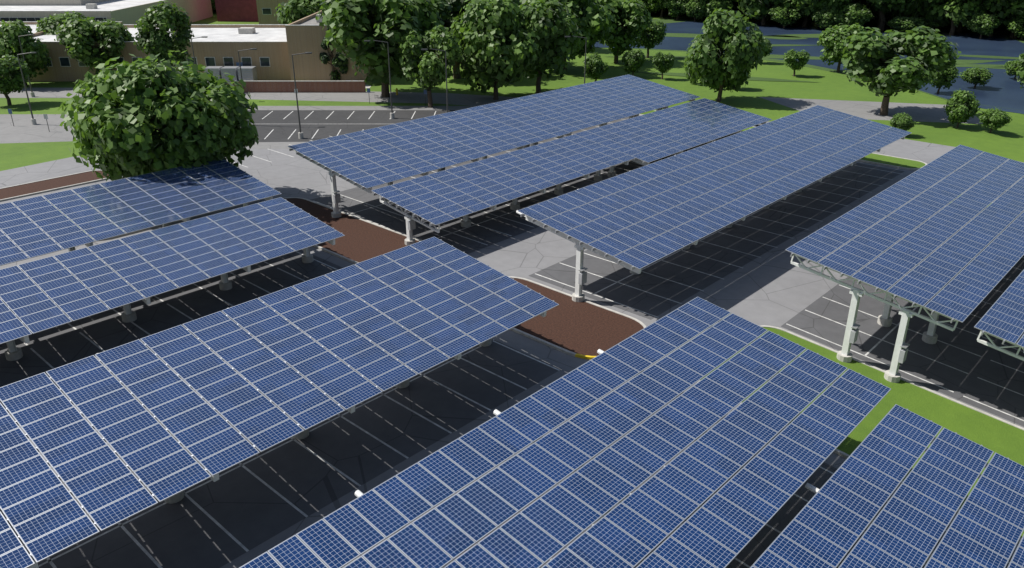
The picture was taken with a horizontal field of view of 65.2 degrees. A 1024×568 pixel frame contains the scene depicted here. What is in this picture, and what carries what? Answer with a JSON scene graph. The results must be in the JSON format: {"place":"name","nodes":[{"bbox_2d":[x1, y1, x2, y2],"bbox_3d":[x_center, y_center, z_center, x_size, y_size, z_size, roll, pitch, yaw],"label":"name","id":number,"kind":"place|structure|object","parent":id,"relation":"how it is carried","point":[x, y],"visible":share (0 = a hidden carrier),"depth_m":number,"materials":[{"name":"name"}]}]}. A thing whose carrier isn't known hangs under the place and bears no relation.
{"place":"outdoors","nodes":[
{"label":"outdoors","id":0,"kind":"place"},
{"bbox_2d":[0,114,76,142],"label":"forecourt pavement","id":1,"kind":"structure","parent":0,"point":[23,129],"depth_m":97.93,"materials":[{"name":"concrete"}]},
{"bbox_2d":[17,52,36,124],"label":"lamp post","id":2,"kind":"object","parent":1,"relation":"on","point":[33,120],"visible":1,"depth_m":98.87,"materials":[{"name":"metal"}]},
{"bbox_2d":[8,88,426,131],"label":"sign posts","id":3,"kind":"object","parent":1,"relation":"on","point":[46,116],"visible":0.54,"depth_m":110.66,"materials":[{"name":"metal"}]},
{"bbox_2d":[215,0,258,21],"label":"building","id":4,"kind":"structure","parent":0,"point":[236,10],"depth_m":210.88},
{"bbox_2d":[285,10,371,83],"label":"gym building","id":5,"kind":"structure","parent":0,"point":[306,34],"depth_m":125.56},
{"bbox_2d":[240,110,456,141],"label":"parking lot","id":6,"kind":"structure","parent":0,"point":[332,124],"depth_m":101.97,"materials":[{"name":"asphalt"}]},
{"bbox_2d":[238,48,256,124],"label":"lamp post","id":7,"kind":"object","parent":6,"relation":"on","point":[240,67],"visible":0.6,"depth_m":96.84,"materials":[{"name":"metal"}]},
{"bbox_2d":[292,52,311,138],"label":"lamp post","id":8,"kind":"object","parent":6,"relation":"on","point":[300,134],"visible":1,"depth_m":91.92,"materials":[{"name":"metal"}]},
{"bbox_2d":[262,111,435,138],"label":"lot markings","id":9,"kind":"object","parent":6,"relation":"on","point":[326,118],"visible":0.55,"depth_m":104.12,"materials":[{"name":"white paint"}]},
{"bbox_2d":[364,40,394,118],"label":"lamp post","id":10,"kind":"object","parent":6,"relation":"on","point":[392,115],"visible":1,"depth_m":101.76,"materials":[{"name":"metal"}]},
{"bbox_2d":[421,49,447,112],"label":"lamp post","id":11,"kind":"object","parent":6,"relation":"on","point":[446,76],"visible":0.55,"depth_m":97.55,"materials":[{"name":"metal"}]},
{"bbox_2d":[246,106,475,148],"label":"parking lot apron","id":12,"kind":"object","parent":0,"point":[272,145],"depth_m":109.38,"materials":[{"name":"concrete"}]},
{"bbox_2d":[399,25,462,107],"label":"tree","id":13,"kind":"object","parent":12,"relation":"on","point":[427,68],"visible":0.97,"depth_m":106.22,"materials":[{"name":"green plant"}]},
{"bbox_2d":[0,88,756,133],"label":"access road","id":14,"kind":"structure","parent":0,"point":[440,98],"depth_m":117.23,"materials":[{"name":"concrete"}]},
{"bbox_2d":[18,34,34,96],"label":"lamp post","id":15,"kind":"object","parent":14,"relation":"on","point":[32,93],"visible":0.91,"depth_m":114.80,"materials":[{"name":"metal"}]},
{"bbox_2d":[133,0,194,69],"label":"tree","id":16,"kind":"object","parent":14,"relation":"on","point":[153,40],"visible":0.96,"depth_m":116.55,"materials":[{"name":"green plant"}]},
{"bbox_2d":[315,0,443,97],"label":"tree","id":17,"kind":"object","parent":14,"relation":"on","point":[352,25],"visible":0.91,"depth_m":109.53,"materials":[{"name":"green plant"}]},
{"bbox_2d":[450,0,541,99],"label":"tree","id":18,"kind":"object","parent":14,"relation":"on","point":[486,29],"visible":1,"depth_m":108.75,"materials":[{"name":"green plant"}]},
{"bbox_2d":[565,36,586,83],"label":"lamp post","id":19,"kind":"object","parent":14,"relation":"on","point":[585,56],"visible":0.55,"depth_m":108.76,"materials":[{"name":"metal"}]},
{"bbox_2d":[0,121,1023,567],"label":"pavement","id":20,"kind":"structure","parent":0,"point":[772,287],"depth_m":58.01,"materials":[{"name":"concrete"}]},
{"bbox_2d":[0,170,109,201],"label":"mulch bed","id":21,"kind":"structure","parent":20,"relation":"on","point":[42,186],"depth_m":76.34,"materials":[{"name":"soil mulch"}]},
{"bbox_2d":[0,159,280,276],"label":"carport","id":22,"kind":"object","parent":20,"relation":"on","point":[153,199],"visible":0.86,"depth_m":56.22,"materials":[{"name":"glass"}]},
{"bbox_2d":[48,189,261,240],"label":"parking lot","id":23,"kind":"structure","parent":20,"relation":"on","point":[170,222],"depth_m":67.51,"materials":[{"name":"asphalt"}]},
{"bbox_2d":[58,50,258,189],"bbox_3d":[-29.313,-12.634,67.153,14.966,14.149,15.921,15,28,30],"label":"tree","id":24,"kind":"object","parent":20,"relation":"on","point":[127,121],"visible":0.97,"depth_m":62.83,"materials":[{"name":"green plant"}]},
{"bbox_2d":[0,222,342,425],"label":"asphalt parking bays","id":25,"kind":"object","parent":20,"relation":"on","point":[60,345],"depth_m":50.66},
{"bbox_2d":[0,197,344,360],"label":"carport","id":26,"kind":"object","parent":20,"relation":"on","point":[113,274],"visible":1,"depth_m":49.81,"materials":[{"name":"glass"}]},
{"bbox_2d":[0,237,558,567],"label":"carport","id":27,"kind":"object","parent":20,"relation":"on","point":[164,431],"visible":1,"depth_m":34.25,"materials":[{"name":"glass"}]},
{"bbox_2d":[38,320,560,567],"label":"asphalt parking bays","id":28,"kind":"object","parent":20,"relation":"on","point":[246,509],"depth_m":36.19,"materials":[{"name":"asphalt"}]},
{"bbox_2d":[281,197,421,263],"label":"mulch bed","id":29,"kind":"structure","parent":20,"relation":"on","point":[361,240],"depth_m":63.55,"materials":[{"name":"soil"}]},
{"bbox_2d":[288,103,569,217],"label":"carport","id":30,"kind":"object","parent":20,"relation":"on","point":[367,160],"visible":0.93,"depth_m":72.22,"materials":[{"name":"glass"}]},
{"bbox_2d":[371,134,634,245],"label":"carport","id":31,"kind":"object","parent":20,"relation":"on","point":[443,196],"visible":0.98,"depth_m":66.84,"materials":[{"name":"glass"}]},
{"bbox_2d":[311,117,728,253],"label":"asphalt parking bays","id":32,"kind":"object","parent":20,"relation":"on","point":[396,222],"depth_m":68.77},
{"bbox_2d":[19,119,1023,567],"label":"stall markings","id":33,"kind":"object","parent":20,"relation":"on","point":[145,551],"visible":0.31,"depth_m":46.20,"materials":[{"name":"white paint"}]},
{"bbox_2d":[464,276,645,359],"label":"mulch bed","id":34,"kind":"structure","parent":20,"relation":"on","point":[584,329],"depth_m":49.17,"materials":[{"name":"soil"}]},
{"bbox_2d":[239,297,890,567],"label":"carport","id":35,"kind":"object","parent":20,"relation":"on","point":[725,524],"visible":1,"depth_m":28.98,"materials":[{"name":"glass"}]},
{"bbox_2d":[494,74,699,145],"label":"carport","id":36,"kind":"object","parent":20,"relation":"on","point":[600,103],"visible":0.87,"depth_m":90.80,"materials":[{"name":"glass"}]},
{"bbox_2d":[575,98,771,176],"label":"carport","id":37,"kind":"object","parent":20,"relation":"on","point":[646,139],"visible":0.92,"depth_m":84.74,"materials":[{"name":"glass"}]},
{"bbox_2d":[639,110,754,131],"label":"island kerb","id":38,"kind":"structure","parent":20,"relation":"on","point":[644,113],"depth_m":105.35,"materials":[{"name":"concrete"}]},
{"bbox_2d":[516,105,911,301],"bbox_3d":[19.810,-8.151,67.364,10.502,5.532,47.690,21,31,38],"label":"carport","id":39,"kind":"object","parent":20,"relation":"on","point":[669,201],"visible":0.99,"depth_m":60.12,"materials":[{"name":"glass"}]},
{"bbox_2d":[529,158,903,319],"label":"asphalt parking bays","id":40,"kind":"object","parent":20,"relation":"on","point":[646,302],"depth_m":59.95,"materials":[{"name":"asphalt"}]},
{"bbox_2d":[449,400,1011,567],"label":"asphalt parking bays","id":41,"kind":"object","parent":20,"relation":"on","point":[760,542],"depth_m":34.73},
{"bbox_2d":[698,325,1023,542],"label":"grass verge","id":42,"kind":"structure","parent":20,"relation":"on","point":[1002,437],"depth_m":42.51,"materials":[{"name":"plant"}]},
{"bbox_2d":[814,146,926,169],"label":"island kerb","id":43,"kind":"structure","parent":20,"relation":"on","point":[892,161],"depth_m":84.06,"materials":[{"name":"plant"}]},
{"bbox_2d":[750,404,1023,567],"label":"carport","id":44,"kind":"object","parent":20,"relation":"on","point":[833,520],"visible":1,"depth_m":28.61,"materials":[{"name":"glass"}]},
{"bbox_2d":[781,208,1023,425],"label":"asphalt parking bays","id":45,"kind":"object","parent":20,"relation":"on","point":[970,384],"depth_m":49.05,"materials":[{"name":"asphalt"}]},
{"bbox_2d":[785,145,1023,382],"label":"carport","id":46,"kind":"object","parent":20,"relation":"on","point":[967,290],"visible":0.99,"depth_m":49.73,"materials":[{"name":"glass"}]},
{"bbox_2d":[974,270,1023,360],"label":"carport","id":47,"kind":"object","parent":20,"relation":"on","point":[1002,318],"visible":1,"depth_m":41.74,"materials":[{"name":"glass"}]},
{"bbox_2d":[0,8,1023,170],"bbox_3d":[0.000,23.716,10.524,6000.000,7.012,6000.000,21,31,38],"label":"ground grass","id":48,"kind":"structure","parent":0,"point":[1006,140],"depth_m":117.95,"materials":[{"name":"plant"}]},
{"bbox_2d":[0,54,30,105],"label":"tree","id":49,"kind":"object","parent":48,"relation":"on","point":[11,79],"visible":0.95,"depth_m":109.43,"materials":[{"name":"green plant"}]},
{"bbox_2d":[0,19,51,85],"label":"tree","id":50,"kind":"object","parent":48,"relation":"on","point":[10,32],"visible":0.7,"depth_m":121.08,"materials":[{"name":"green plant"}]},
{"bbox_2d":[0,0,109,5],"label":"school building","id":51,"kind":"structure","parent":48,"relation":"on","point":[38,2],"depth_m":185.56,"materials":[{"name":"beige brick"}]},
{"bbox_2d":[0,21,122,32],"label":"building","id":52,"kind":"structure","parent":48,"relation":"on","point":[31,24],"depth_m":164.00,"materials":[{"name":"beige brick"}]},
{"bbox_2d":[35,11,93,34],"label":"tree","id":53,"kind":"object","parent":48,"relation":"on","point":[49,24],"visible":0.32,"depth_m":140.83,"materials":[{"name":"green plant"}]},
{"bbox_2d":[54,14,134,74],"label":"tree","id":54,"kind":"object","parent":48,"relation":"on","point":[77,37],"visible":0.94,"depth_m":123.51,"materials":[{"name":"green plant"}]},
{"bbox_2d":[0,0,212,23],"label":"school building","id":55,"kind":"structure","parent":48,"relation":"on","point":[124,11],"depth_m":178.76,"materials":[{"name":"beige brick"}]},
{"bbox_2d":[28,22,290,80],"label":"building","id":56,"kind":"structure","parent":48,"relation":"on","point":[224,44],"depth_m":127.76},
{"bbox_2d":[191,36,207,63],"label":"lamp post","id":57,"kind":"object","parent":48,"relation":"on","point":[192,45],"visible":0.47,"depth_m":111.41,"materials":[{"name":"metal"}]},
{"bbox_2d":[211,0,215,9],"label":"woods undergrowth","id":58,"kind":"object","parent":48,"relation":"on","point":[213,4],"visible":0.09,"depth_m":229.49,"materials":[{"name":"green plant"}]},
{"bbox_2d":[256,0,291,23],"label":"building","id":59,"kind":"structure","parent":48,"relation":"on","point":[266,10],"depth_m":194.68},
{"bbox_2d":[204,66,365,91],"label":"service yard equipment","id":60,"kind":"object","parent":48,"relation":"on","point":[250,78],"visible":0.62,"depth_m":119.92,"materials":[{"name":"red brick"}]},
{"bbox_2d":[274,0,326,23],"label":"tree","id":61,"kind":"object","parent":48,"relation":"on","point":[293,11],"visible":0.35,"depth_m":153.33,"materials":[{"name":"green plant"}]},
{"bbox_2d":[319,27,348,80],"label":"tree","id":62,"kind":"object","parent":48,"relation":"on","point":[340,64],"visible":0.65,"depth_m":124.69,"materials":[{"name":"green plant"}]},
{"bbox_2d":[431,0,509,78],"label":"tree","id":63,"kind":"object","parent":48,"relation":"on","point":[446,9],"visible":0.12,"depth_m":127.28,"materials":[{"name":"green plant"}]},
{"bbox_2d":[452,0,526,21],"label":"tree","id":64,"kind":"object","parent":48,"relation":"on","point":[513,2],"visible":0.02,"depth_m":138.97,"materials":[{"name":"green plant"}]},
{"bbox_2d":[508,0,583,93],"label":"tree","id":65,"kind":"object","parent":48,"relation":"on","point":[549,25],"visible":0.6,"depth_m":113.17,"materials":[{"name":"green plant"}]},
{"bbox_2d":[519,0,616,71],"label":"tree","id":66,"kind":"object","parent":48,"relation":"on","point":[591,24],"visible":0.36,"depth_m":130.81,"materials":[{"name":"green plant"}]},
{"bbox_2d":[583,52,609,81],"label":"tree","id":67,"kind":"object","parent":48,"relation":"on","point":[596,67],"visible":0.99,"depth_m":123.05,"materials":[{"name":"green plant"}]},
{"bbox_2d":[594,0,652,63],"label":"tree","id":68,"kind":"object","parent":48,"relation":"on","point":[632,17],"visible":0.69,"depth_m":140.99,"materials":[{"name":"green plant"}]},
{"bbox_2d":[622,49,645,75],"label":"tree","id":69,"kind":"object","parent":48,"relation":"on","point":[633,60],"visible":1,"depth_m":130.44,"materials":[{"name":"green plant"}]},
{"bbox_2d":[641,0,652,13],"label":"tree","id":70,"kind":"object","parent":48,"relation":"on","point":[648,8],"visible":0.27,"depth_m":221.25,"materials":[{"name":"green plant"}]},
{"bbox_2d":[636,19,666,57],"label":"tree","id":71,"kind":"object","parent":48,"relation":"on","point":[652,34],"visible":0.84,"depth_m":149.03,"materials":[{"name":"green plant"}]},
{"bbox_2d":[647,0,666,17],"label":"tree","id":72,"kind":"object","parent":48,"relation":"on","point":[652,3],"visible":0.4,"depth_m":219.41,"materials":[{"name":"green plant"}]},
{"bbox_2d":[651,51,674,78],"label":"tree","id":73,"kind":"object","parent":48,"relation":"on","point":[667,65],"visible":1,"depth_m":128.71,"materials":[{"name":"green plant"}]},
{"bbox_2d":[654,0,689,18],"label":"tree","id":74,"kind":"object","parent":48,"relation":"on","point":[660,2],"visible":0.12,"depth_m":215.31,"materials":[{"name":"green plant"}]},
{"bbox_2d":[683,52,700,83],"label":"tree","id":75,"kind":"object","parent":48,"relation":"on","point":[688,77],"visible":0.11,"depth_m":125.42,"materials":[{"name":"green plant"}]},
{"bbox_2d":[683,6,768,101],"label":"tree","id":76,"kind":"object","parent":48,"relation":"on","point":[733,39],"visible":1,"depth_m":108.75,"materials":[{"name":"green plant"}]},
{"bbox_2d":[752,13,770,22],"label":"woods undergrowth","id":77,"kind":"object","parent":48,"relation":"on","point":[768,17],"visible":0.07,"depth_m":206.33,"materials":[{"name":"green plant"}]},
{"bbox_2d":[737,0,792,24],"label":"tree","id":78,"kind":"object","parent":48,"relation":"on","point":[757,9],"visible":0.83,"depth_m":199.31,"materials":[{"name":"green plant"}]},
{"bbox_2d":[761,37,773,57],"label":"tree","id":79,"kind":"object","parent":48,"relation":"on","point":[769,47],"visible":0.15,"depth_m":144.18,"materials":[{"name":"green plant"}]},
{"bbox_2d":[782,49,809,75],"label":"tree","id":80,"kind":"object","parent":48,"relation":"on","point":[791,56],"visible":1,"depth_m":131.25,"materials":[{"name":"green plant"}]},
{"bbox_2d":[779,0,823,26],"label":"tree","id":81,"kind":"object","parent":48,"relation":"on","point":[803,6],"visible":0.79,"depth_m":193.89,"materials":[{"name":"green plant"}]},
{"bbox_2d":[599,18,1023,111],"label":"pond bank grass","id":82,"kind":"structure","parent":48,"relation":"on","point":[962,63],"depth_m":161.50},
{"bbox_2d":[767,5,802,27],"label":"woods undergrowth","id":83,"kind":"object","parent":82,"relation":"on","point":[778,14],"visible":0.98,"depth_m":194.97,"materials":[{"name":"green plant"}]},
{"bbox_2d":[811,7,839,29],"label":"woods undergrowth","id":84,"kind":"object","parent":48,"relation":"on","point":[826,15],"visible":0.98,"depth_m":190.60,"materials":[{"name":"green plant"}]},
{"bbox_2d":[810,0,856,28],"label":"tree","id":85,"kind":"object","parent":48,"relation":"on","point":[834,4],"visible":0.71,"depth_m":190.10,"materials":[{"name":"green plant"}]},
{"bbox_2d":[817,23,865,71],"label":"tree","id":86,"kind":"object","parent":48,"relation":"on","point":[832,41],"visible":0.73,"depth_m":134.00,"materials":[{"name":"green plant"}]},
{"bbox_2d":[855,0,917,30],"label":"tree","id":87,"kind":"object","parent":48,"relation":"on","point":[882,7],"visible":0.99,"depth_m":186.67,"materials":[{"name":"green plant"}]},
{"bbox_2d":[889,112,915,130],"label":"bush","id":88,"kind":"object","parent":48,"relation":"on","point":[904,121],"visible":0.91,"depth_m":93.65,"materials":[{"name":"green plant"}]},
{"bbox_2d":[885,16,927,31],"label":"woods undergrowth","id":89,"kind":"object","parent":48,"relation":"on","point":[903,23],"visible":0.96,"depth_m":183.48,"materials":[{"name":"green plant"}]},
{"bbox_2d":[892,0,941,23],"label":"tree","id":90,"kind":"object","parent":48,"relation":"on","point":[916,12],"visible":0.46,"depth_m":188.12,"materials":[{"name":"green plant"}]},
{"bbox_2d":[923,11,949,32],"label":"woods undergrowth","id":91,"kind":"object","parent":48,"relation":"on","point":[934,24],"visible":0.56,"depth_m":186.21,"materials":[{"name":"green plant"}]},
{"bbox_2d":[924,63,958,93],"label":"tree","id":92,"kind":"object","parent":48,"relation":"on","point":[945,76],"visible":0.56,"depth_m":116.75,"materials":[{"name":"green plant"}]},
{"bbox_2d":[924,0,984,34],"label":"tree","id":93,"kind":"object","parent":48,"relation":"on","point":[956,12],"visible":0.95,"depth_m":179.68,"materials":[{"name":"green plant"}]},
{"bbox_2d":[943,89,980,127],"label":"tree","id":94,"kind":"object","parent":48,"relation":"on","point":[962,106],"visible":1,"depth_m":97.08,"materials":[{"name":"green plant"}]},
{"bbox_2d":[965,12,1001,38],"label":"tree","id":95,"kind":"object","parent":48,"relation":"on","point":[982,23],"visible":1,"depth_m":175.90,"materials":[{"name":"green plant"}]},
{"bbox_2d":[965,0,1018,35],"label":"tree","id":96,"kind":"object","parent":48,"relation":"on","point":[999,8],"visible":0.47,"depth_m":176.17,"materials":[{"name":"green plant"}]},
{"bbox_2d":[979,108,1012,132],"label":"bush","id":97,"kind":"object","parent":48,"relation":"on","point":[997,118],"visible":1,"depth_m":95.31,"materials":[{"name":"green plant"}]},
{"bbox_2d":[981,0,1023,37],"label":"tree","id":98,"kind":"object","parent":48,"relation":"on","point":[1017,10],"visible":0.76,"depth_m":173.56,"materials":[{"name":"green plant"}]},
{"bbox_2d":[1005,18,1023,39],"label":"tree","id":99,"kind":"object","parent":48,"relation":"on","point":[1014,25],"visible":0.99,"depth_m":174.97,"materials":[{"name":"green plant"}]},
{"bbox_2d":[592,22,1023,113],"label":"pond water","id":100,"kind":"structure","parent":0,"point":[1002,89],"depth_m":162.72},
{"bbox_2d":[665,0,688,19],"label":"woods undergrowth","id":101,"kind":"object","parent":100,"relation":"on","point":[673,9],"visible":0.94,"depth_m":211.71,"materials":[{"name":"green plant"}]},
{"bbox_2d":[683,0,706,21],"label":"woods undergrowth","id":102,"kind":"object","parent":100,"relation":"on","point":[695,8],"visible":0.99,"depth_m":208.30,"materials":[{"name":"green plant"}]},
{"bbox_2d":[702,0,733,17],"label":"woods undergrowth","id":103,"kind":"object","parent":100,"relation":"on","point":[712,5],"visible":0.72,"depth_m":206.57,"materials":[{"name":"green plant"}]},
{"bbox_2d":[832,3,873,26],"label":"tree","id":104,"kind":"object","parent":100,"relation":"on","point":[852,14],"visible":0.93,"depth_m":187.58,"materials":[{"name":"green plant"}]},
{"bbox_2d":[857,0,890,25],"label":"tree","id":105,"kind":"object","parent":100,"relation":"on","point":[871,7],"visible":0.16,"depth_m":198.31,"materials":[{"name":"green plant"}]},
{"bbox_2d":[959,67,993,87],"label":"bush","id":106,"kind":"object","parent":100,"relation":"on","point":[975,76],"visible":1,"depth_m":121.70,"materials":[{"name":"green plant"}]},
{"bbox_2d":[1004,60,1021,78],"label":"bush","id":107,"kind":"object","parent":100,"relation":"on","point":[1010,67],"visible":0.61,"depth_m":129.22,"materials":[{"name":"green plant"}]},
{"bbox_2d":[1015,53,1023,89],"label":"tree","id":108,"kind":"object","parent":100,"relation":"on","point":[1020,72],"visible":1,"depth_m":106.95,"materials":[{"name":"green plant"}]},
{"bbox_2d":[760,97,982,123],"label":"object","id":109,"kind":"structure","parent":0,"point":[914,111],"depth_m":109.39,"materials":[{"name":"concrete"}]},
{"bbox_2d":[841,25,960,115],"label":"tree","id":110,"kind":"object","parent":109,"relation":"on","point":[880,65],"visible":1,"depth_m":101.56,"materials":[{"name":"green plant"}]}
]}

